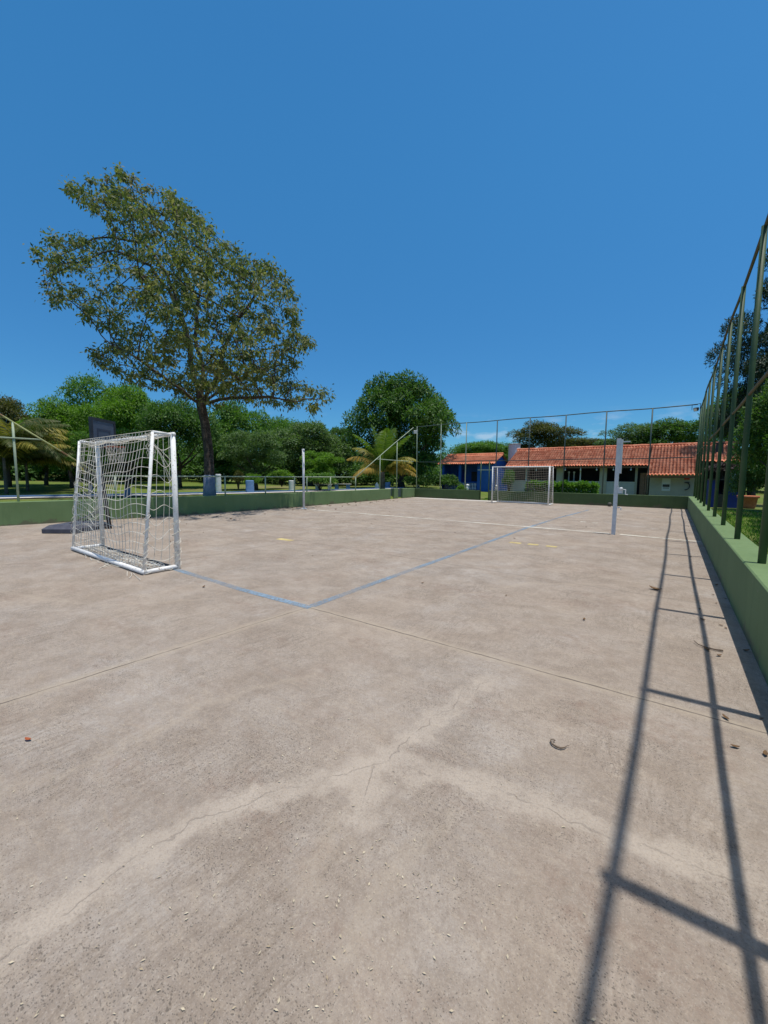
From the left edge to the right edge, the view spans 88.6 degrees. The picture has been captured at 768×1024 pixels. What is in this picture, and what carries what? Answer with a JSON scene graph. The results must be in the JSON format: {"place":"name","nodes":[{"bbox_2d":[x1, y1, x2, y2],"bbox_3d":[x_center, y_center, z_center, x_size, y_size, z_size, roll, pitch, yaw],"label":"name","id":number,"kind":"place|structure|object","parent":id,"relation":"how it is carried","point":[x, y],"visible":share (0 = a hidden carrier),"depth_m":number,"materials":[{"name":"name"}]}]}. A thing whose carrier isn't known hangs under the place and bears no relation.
{"place":"outdoors","nodes":[
{"label":"outdoors","id":0,"kind":"place"},
{"bbox_2d":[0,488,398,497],"bbox_3d":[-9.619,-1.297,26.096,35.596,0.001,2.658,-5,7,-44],"label":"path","id":1,"kind":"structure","parent":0,"point":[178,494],"depth_m":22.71,"materials":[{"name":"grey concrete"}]},
{"bbox_2d":[215,474,221,491],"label":"stone block","id":2,"kind":"structure","parent":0,"point":[218,484],"depth_m":26.54,"materials":[{"name":"white paint"}]},
{"bbox_2d":[0,475,767,553],"bbox_3d":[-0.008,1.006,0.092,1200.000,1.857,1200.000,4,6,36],"label":"lawn","id":3,"kind":"structure","parent":0,"point":[54,487],"depth_m":30.54,"materials":[{"name":"green plant"}]},
{"bbox_2d":[0,394,48,486],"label":"leafy tree","id":4,"kind":"object","parent":3,"relation":"on","point":[10,410],"visible":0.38,"depth_m":26.71,"materials":[{"name":"green plant"}]},
{"bbox_2d":[0,416,74,493],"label":"palm tree","id":5,"kind":"object","parent":3,"relation":"on","point":[26,448],"visible":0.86,"depth_m":21.62,"materials":[{"name":"green plant"}]},
{"bbox_2d":[0,422,84,490],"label":"leafy tree","id":6,"kind":"object","parent":3,"relation":"on","point":[35,461],"visible":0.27,"depth_m":24.48,"materials":[{"name":"green plant"}]},
{"bbox_2d":[23,414,77,485],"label":"leafy tree","id":7,"kind":"object","parent":3,"relation":"on","point":[46,469],"visible":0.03,"depth_m":30.16,"materials":[{"name":"green plant"}]},
{"bbox_2d":[14,394,103,487],"bbox_3d":[-22.021,-4.783,27.970,5.141,6.656,5.426,0,5,-8],"label":"leafy tree","id":8,"kind":"object","parent":3,"relation":"on","point":[63,412],"visible":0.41,"depth_m":26.96,"materials":[{"name":"green plant"}]},
{"bbox_2d":[64,429,107,492],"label":"leafy tree","id":9,"kind":"object","parent":3,"relation":"on","point":[78,436],"visible":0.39,"depth_m":23.33,"materials":[{"name":"green plant"}]},
{"bbox_2d":[54,372,156,477],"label":"leafy tree","id":10,"kind":"object","parent":3,"relation":"on","point":[80,386],"visible":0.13,"depth_m":42.26,"materials":[{"name":"green plant"}]},
{"bbox_2d":[78,382,167,482],"bbox_3d":[-23.479,-7.114,36.665,7.900,9.394,8.556,4,6,36],"label":"leafy tree","id":11,"kind":"object","parent":3,"relation":"on","point":[122,407],"visible":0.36,"depth_m":35.01,"materials":[{"name":"green plant"}]},
{"bbox_2d":[94,427,154,497],"bbox_3d":[-13.151,-2.364,19.945,2.821,3.795,2.376,-3,6,-33],"label":"leafy tree","id":12,"kind":"object","parent":3,"relation":"on","point":[129,448],"visible":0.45,"depth_m":19.89,"materials":[{"name":"green plant"}]},
{"bbox_2d":[129,396,225,487],"bbox_3d":[-16.254,-5.509,31.937,6.768,7.610,7.114,4,6,36],"label":"leafy tree","id":13,"kind":"object","parent":3,"relation":"on","point":[181,419],"visible":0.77,"depth_m":30.43,"materials":[{"name":"green plant"}]},
{"bbox_2d":[21,161,335,495],"bbox_3d":[-8.899,-8.164,17.786,15.885,15.741,9.109,4,6,36],"label":"tree","id":14,"kind":"object","parent":3,"relation":"on","point":[177,211],"visible":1,"depth_m":16.08,"materials":[{"name":"green plant"}]},
{"bbox_2d":[0,489,390,525],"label":"wall","id":15,"kind":"structure","parent":3,"relation":"on","point":[32,512],"depth_m":14.52,"materials":[{"name":"green paint"}]},
{"bbox_2d":[0,414,413,501],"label":"pipe fence","id":16,"kind":"object","parent":15,"relation":"on","point":[13,437],"visible":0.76,"depth_m":13.09,"materials":[{"name":"grey metal"}]},
{"bbox_2d":[0,487,402,496],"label":"kerb","id":17,"kind":"structure","parent":3,"relation":"on","point":[183,492],"depth_m":23.89,"materials":[{"name":"blue paint"}]},
{"bbox_2d":[0,449,441,486],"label":"undergrowth","id":18,"kind":"object","parent":3,"relation":"on","point":[194,466],"visible":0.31,"depth_m":44.39,"materials":[{"name":"green plant"}]},
{"bbox_2d":[232,469,243,489],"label":"shrub","id":19,"kind":"object","parent":3,"relation":"on","point":[238,479],"visible":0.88,"depth_m":28.81,"materials":[{"name":"green plant"}]},
{"bbox_2d":[200,401,279,482],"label":"leafy tree","id":20,"kind":"object","parent":3,"relation":"on","point":[236,418],"visible":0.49,"depth_m":42.12,"materials":[{"name":"green plant"}]},
{"bbox_2d":[246,480,253,491],"bbox_3d":[-9.023,-1.682,26.465,0.583,0.900,0.568,4,6,36],"label":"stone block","id":21,"kind":"object","parent":3,"relation":"on","point":[249,485],"visible":0.76,"depth_m":26.23,"materials":[{"name":"blue paint"}]},
{"bbox_2d":[216,429,286,489],"bbox_3d":[-10.165,-4.026,31.318,5.878,5.093,4.900,1,5,4],"label":"mango tree","id":22,"kind":"object","parent":3,"relation":"on","point":[243,456],"visible":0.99,"depth_m":30.32,"materials":[{"name":"green plant"}]},
{"bbox_2d":[242,473,261,486],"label":"shrub","id":23,"kind":"object","parent":3,"relation":"on","point":[256,479],"visible":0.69,"depth_m":27.22,"materials":[{"name":"green plant"}]},
{"bbox_2d":[249,416,305,482],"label":"leafy tree","id":24,"kind":"object","parent":3,"relation":"on","point":[278,423],"visible":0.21,"depth_m":53.25,"materials":[{"name":"green plant"}]},
{"bbox_2d":[266,469,296,486],"bbox_3d":[-9.172,-3.035,34.824,2.518,1.605,2.646,4,6,36],"label":"shrub","id":25,"kind":"object","parent":3,"relation":"on","point":[280,472],"visible":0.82,"depth_m":34.53,"materials":[{"name":"green plant"}]},
{"bbox_2d":[289,480,293,489],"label":"stone block","id":26,"kind":"structure","parent":3,"relation":"on","point":[291,484],"depth_m":31.70,"materials":[{"name":"white paint"}]},
{"bbox_2d":[259,419,350,485],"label":"mango tree","id":27,"kind":"object","parent":3,"relation":"on","point":[315,436],"visible":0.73,"depth_m":43.85,"materials":[{"name":"green plant"}]},
{"bbox_2d":[305,472,338,490],"bbox_3d":[-4.857,-2.393,30.824,2.866,1.526,2.689,4,6,36],"label":"shrub","id":28,"kind":"object","parent":3,"relation":"on","point":[323,478],"visible":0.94,"depth_m":30.29,"materials":[{"name":"green plant"}]},
{"bbox_2d":[300,449,344,483],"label":"leafy tree","id":29,"kind":"object","parent":3,"relation":"on","point":[320,462],"visible":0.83,"depth_m":32.74,"materials":[{"name":"green plant"}]},
{"bbox_2d":[314,484,332,489],"bbox_3d":[-4.950,-2.003,32.073,1.500,0.565,0.480,-1,5,-11],"label":"concrete bench","id":30,"kind":"object","parent":3,"relation":"on","point":[316,486],"visible":0.4,"depth_m":31.81,"materials":[{"name":"white paint"}]},
{"bbox_2d":[326,425,357,484],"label":"leafy tree","id":31,"kind":"object","parent":3,"relation":"on","point":[340,431],"visible":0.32,"depth_m":49.74,"materials":[{"name":"green plant"}]},
{"bbox_2d":[335,483,350,488],"bbox_3d":[-3.620,-2.191,34.253,1.500,0.565,0.480,1,5,6],"label":"concrete bench","id":32,"kind":"object","parent":3,"relation":"on","point":[337,486],"visible":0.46,"depth_m":34.11,"materials":[{"name":"blue paint"}]},
{"bbox_2d":[346,423,417,488],"bbox_3d":[-0.174,-3.847,28.626,5.145,5.260,3.866,2,5,17],"label":"palm tree","id":33,"kind":"object","parent":3,"relation":"on","point":[381,446],"visible":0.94,"depth_m":28.53,"materials":[{"name":"green plant"}]},
{"bbox_2d":[391,488,397,498],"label":"wall pillar","id":34,"kind":"structure","parent":3,"relation":"on","point":[394,493],"depth_m":26.20,"materials":[{"name":"green paint"}]},
{"bbox_2d":[391,489,400,496],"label":"gate","id":35,"kind":"structure","parent":34,"relation":"attached to","point":[399,492],"depth_m":26.88,"materials":[{"name":"green metal"}]},
{"bbox_2d":[339,369,461,487],"bbox_3d":[2.703,-8.450,41.676,12.924,12.480,12.688,4,6,36],"label":"mango tree","id":36,"kind":"object","parent":3,"relation":"on","point":[396,407],"visible":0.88,"depth_m":38.78,"materials":[{"name":"green plant"}]},
{"bbox_2d":[399,488,414,497],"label":"wall","id":37,"kind":"structure","parent":3,"relation":"on","point":[407,492],"depth_m":27.56,"materials":[{"name":"green paint"}]},
{"bbox_2d":[403,475,429,487],"bbox_3d":[3.091,-2.681,37.045,2.811,1.692,2.635,4,6,36],"label":"shrub","id":38,"kind":"object","parent":3,"relation":"on","point":[412,480],"visible":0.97,"depth_m":36.52,"materials":[{"name":"green plant"}]},
{"bbox_2d":[122,427,766,487],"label":"wood","id":39,"kind":"object","parent":3,"relation":"on","point":[443,454],"visible":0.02,"depth_m":71.86,"materials":[{"name":"green plant"}]},
{"bbox_2d":[427,474,462,488],"bbox_3d":[5.589,-2.686,36.737,3.622,1.803,3.413,4,6,36],"label":"shrub","id":40,"kind":"object","parent":3,"relation":"on","point":[446,479],"visible":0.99,"depth_m":36.13,"materials":[{"name":"green plant"}]},
{"bbox_2d":[415,488,479,499],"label":"wall","id":41,"kind":"structure","parent":3,"relation":"on","point":[450,494],"depth_m":26.78,"materials":[{"name":"green paint"}]},
{"bbox_2d":[456,484,466,489],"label":"shrub","id":42,"kind":"object","parent":3,"relation":"on","point":[460,487],"visible":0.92,"depth_m":32.26,"materials":[{"name":"green plant"}]},
{"bbox_2d":[437,453,507,491],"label":"blue house","id":43,"kind":"structure","parent":3,"relation":"on","point":[456,469],"depth_m":37.34,"materials":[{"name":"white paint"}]},
{"bbox_2d":[457,470,463,481],"bbox_3d":[7.604,-3.245,39.119,0.700,1.920,0.050,4,6,36],"label":"door","id":44,"kind":"structure","parent":43,"relation":"in","point":[462,480],"depth_m":38.94,"materials":[{"name":"blue wood"}]},
{"bbox_2d":[471,472,476,480],"bbox_3d":[8.857,-3.460,38.180,0.800,0.900,0.050,4,6,36],"label":"window","id":45,"kind":"structure","parent":43,"relation":"in","point":[473,474],"depth_m":38.24,"materials":[{"name":"glass"}]},
{"bbox_2d":[448,440,509,458],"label":"leafy tree","id":46,"kind":"object","parent":3,"relation":"on","point":[481,447],"visible":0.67,"depth_m":57.50,"materials":[{"name":"green plant"}]},
{"bbox_2d":[502,469,514,490],"bbox_3d":[10.961,-2.665,34.698,1.256,2.394,1.315,4,6,36],"label":"shrub","id":47,"kind":"object","parent":3,"relation":"on","point":[507,477],"visible":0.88,"depth_m":34.43,"materials":[{"name":"green plant"}]},
{"bbox_2d":[507,443,520,489],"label":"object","id":48,"kind":"object","parent":3,"relation":"on","point":[512,449],"visible":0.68,"depth_m":39.75,"materials":[{"name":"white paint"}]},
{"bbox_2d":[506,419,587,447],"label":"leafy tree","id":49,"kind":"object","parent":3,"relation":"on","point":[541,432],"visible":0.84,"depth_m":51.77,"materials":[{"name":"green plant"}]},
{"bbox_2d":[524,479,599,493],"bbox_3d":[10.637,-1.145,23.712,4.217,1.702,1.291,4,6,36],"label":"hedge","id":50,"kind":"object","parent":3,"relation":"on","point":[581,486],"visible":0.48,"depth_m":23.11,"materials":[{"name":"green plant"}]},
{"bbox_2d":[554,437,612,446],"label":"leafy tree","id":51,"kind":"object","parent":3,"relation":"on","point":[581,441],"visible":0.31,"depth_m":58.65,"materials":[{"name":"green plant"}]},
{"bbox_2d":[489,491,687,508],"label":"wall","id":52,"kind":"structure","parent":3,"relation":"on","point":[661,501],"depth_m":21.46,"materials":[{"name":"green paint"}]},
{"bbox_2d":[416,404,697,500],"bbox_3d":[8.620,-3.108,23.607,15.691,5.081,0.134,4,6,36],"label":"pipe fence","id":53,"kind":"object","parent":52,"relation":"on","point":[564,459],"visible":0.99,"depth_m":22.84,"materials":[{"name":"grey metal"}]},
{"bbox_2d":[693,403,700,410],"bbox_3d":[14.870,-4.961,18.720,0.420,0.341,0.216,17,17,72],"label":"floodlight","id":54,"kind":"object","parent":53,"relation":"attached to","point":[696,409],"visible":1,"depth_m":18.66,"materials":[{"name":"metal"}]},
{"bbox_2d":[505,441,740,501],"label":"clubhouse","id":55,"kind":"structure","parent":3,"relation":"on","point":[671,476],"depth_m":31.31,"materials":[{"name":"white wood"}]},
{"bbox_2d":[593,422,666,445],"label":"leafy tree","id":56,"kind":"object","parent":3,"relation":"on","point":[629,433],"visible":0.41,"depth_m":50.12,"materials":[{"name":"green plant"}]},
{"bbox_2d":[631,416,726,443],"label":"leafy tree","id":57,"kind":"object","parent":3,"relation":"on","point":[674,429],"visible":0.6,"depth_m":46.57,"materials":[{"name":"green plant"}]},
{"bbox_2d":[687,496,767,684],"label":"wall","id":58,"kind":"structure","parent":3,"relation":"on","point":[742,573],"depth_m":4.40,"materials":[{"name":"green paint"}]},
{"bbox_2d":[693,214,767,563],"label":"pipe fence","id":59,"kind":"object","parent":58,"relation":"on","point":[748,400],"visible":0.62,"depth_m":7.11,"materials":[{"name":"green metal"}]},
{"bbox_2d":[697,387,766,475],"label":"leafy tree","id":60,"kind":"object","parent":3,"relation":"on","point":[720,402],"visible":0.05,"depth_m":34.53,"materials":[{"name":"green plant"}]},
{"bbox_2d":[703,248,767,495],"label":"casuarina tree","id":61,"kind":"object","parent":3,"relation":"on","point":[761,369],"visible":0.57,"depth_m":28.44,"materials":[{"name":"green plant"}]},
{"bbox_2d":[722,465,765,495],"bbox_3d":[18.178,-1.252,19.839,1.678,2.396,1.685,4,6,36],"label":"shrub","id":62,"kind":"object","parent":3,"relation":"on","point":[751,484],"visible":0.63,"depth_m":19.55,"materials":[{"name":"green plant"}]},
{"bbox_2d":[724,406,767,479],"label":"leafy tree","id":63,"kind":"object","parent":3,"relation":"on","point":[735,459],"visible":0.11,"depth_m":19.08,"materials":[{"name":"green plant"}]},
{"bbox_2d":[737,495,759,508],"bbox_3d":[16.822,-0.390,18.205,0.800,0.740,0.800,4,6,36],"label":"plant pot","id":64,"kind":"object","parent":3,"relation":"on","point":[750,501],"visible":0.69,"depth_m":17.94,"materials":[{"name":"ceramic"}]},
{"bbox_2d":[731,379,767,472],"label":"leafy tree","id":65,"kind":"object","parent":3,"relation":"on","point":[757,439],"visible":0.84,"depth_m":16.02,"materials":[{"name":"green plant"}]},
{"bbox_2d":[0,497,767,1023],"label":"court floor","id":66,"kind":"structure","parent":0,"point":[630,809],"depth_m":1.99,"materials":[{"name":"concrete"}]},
{"bbox_2d":[41,416,124,532],"bbox_3d":[-7.792,-0.992,10.445,1.536,2.965,1.460,0,5,-2],"label":"basketball hoop","id":67,"kind":"object","parent":66,"relation":"on","point":[102,428],"visible":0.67,"depth_m":10.49,"materials":[{"name":"plastic"}]},
{"bbox_2d":[70,430,181,578],"bbox_3d":[-4.628,-0.227,6.736,3.492,2.154,0.847,4,6,36],"label":"football goal","id":68,"kind":"object","parent":66,"relation":"on","point":[152,436],"visible":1,"depth_m":6.39,"materials":[{"name":"metal"}]},
{"bbox_2d":[102,547,312,608],"bbox_3d":[-3.412,0.897,6.331,6.363,0.001,0.154,4,6,36],"label":"blue goal line","id":69,"kind":"object","parent":66,"relation":"on","point":[271,596],"visible":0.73,"depth_m":4.88,"materials":[{"name":"blue paint"}]},
{"bbox_2d":[301,449,306,508],"bbox_3d":[-3.599,-1.471,17.607,0.280,2.675,0.273,4,6,36],"label":"net post","id":70,"kind":"object","parent":66,"relation":"on","point":[303,473],"visible":0.97,"depth_m":17.57,"materials":[{"name":"white metal"}]},
{"bbox_2d":[0,647,756,1023],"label":"petals","id":71,"kind":"object","parent":66,"relation":"on","point":[292,927],"visible":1,"depth_m":1.29,"materials":[{"name":"brown plant"}]},
{"bbox_2d":[310,512,580,605],"bbox_3d":[4.289,0.483,11.556,0.340,0.001,17.424,4,6,37],"label":"blue side line","id":72,"kind":"object","parent":66,"relation":"on","point":[388,578],"visible":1,"depth_m":7.04,"materials":[{"name":"blue paint"}]},
{"bbox_2d":[415,497,490,501],"bbox_3d":[4.791,-0.816,25.852,6.773,0.001,0.950,4,6,36],"label":"pale apron","id":73,"kind":"object","parent":66,"relation":"on","point":[453,499],"visible":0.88,"depth_m":25.92,"materials":[{"name":"white paint"}]},
{"bbox_2d":[308,509,608,533],"bbox_3d":[1.118,0.209,14.233,12.301,0.001,0.198,4,6,36],"label":"white centre line","id":74,"kind":"object","parent":66,"relation":"on","point":[470,522],"visible":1,"depth_m":12.66,"materials":[{"name":"white paint"}]},
{"bbox_2d":[491,466,553,505],"bbox_3d":[7.800,-1.511,22.188,3.184,2.105,1.075,4,6,36],"label":"football goal","id":75,"kind":"object","parent":66,"relation":"on","point":[548,484],"visible":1,"depth_m":22.41,"materials":[{"name":"white metal"}]},
{"bbox_2d":[550,739,568,748],"bbox_3d":[0.979,1.301,2.203,0.098,0.011,0.065,4,6,36],"label":"seed pod","id":76,"kind":"object","parent":66,"relation":"on","point":[554,745],"visible":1,"depth_m":2.19,"materials":[{"name":"brown plant"}]},
{"bbox_2d":[611,438,630,534],"bbox_3d":[6.213,-0.654,10.312,0.317,2.530,0.150,4,6,36],"label":"net post","id":77,"kind":"object","parent":66,"relation":"on","point":[618,463],"visible":1,"depth_m":10.33,"materials":[{"name":"grey metal"}]},
{"bbox_2d":[620,534,700,541],"bbox_3d":[6.906,0.650,9.914,1.677,0.001,0.150,5,7,41],"label":"white end line","id":78,"kind":"object","parent":66,"relation":"on","point":[663,538],"visible":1,"depth_m":9.81,"materials":[{"name":"white paint"}]},
{"bbox_2d":[695,641,722,650],"bbox_3d":[2.874,1.196,3.501,0.058,0.016,0.223,-2,6,-29],"label":"stick","id":79,"kind":"object","parent":66,"relation":"on","point":[710,648],"visible":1,"depth_m":3.46,"materials":[{"name":"brown wood"}]},
{"bbox_2d":[0,0,767,464],"label":"sky","id":80,"kind":"structure","parent":0,"point":[522,208],"materials":[{"name":"blue"}]},
{"bbox_2d":[706,479,737,507],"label":"blue shed","id":81,"kind":"structure","parent":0,"point":[732,502],"depth_m":22.97,"materials":[{"name":"metal"}]},
{"bbox_2d":[713,494,722,507],"bbox_3d":[19.590,-0.591,22.964,0.550,0.920,0.030,4,6,36],"label":"door","id":82,"kind":"structure","parent":81,"relation":"in","point":[720,496],"depth_m":22.94,"materials":[{"name":"metal"}]},
{"bbox_2d":[705,462,738,478],"bbox_3d":[20.496,-2.503,23.624,2.548,1.064,2.392,4,6,36],"label":"shrub","id":83,"kind":"object","parent":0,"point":[723,466],"visible":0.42,"depth_m":23.48,"materials":[{"name":"plant"}]}
]}

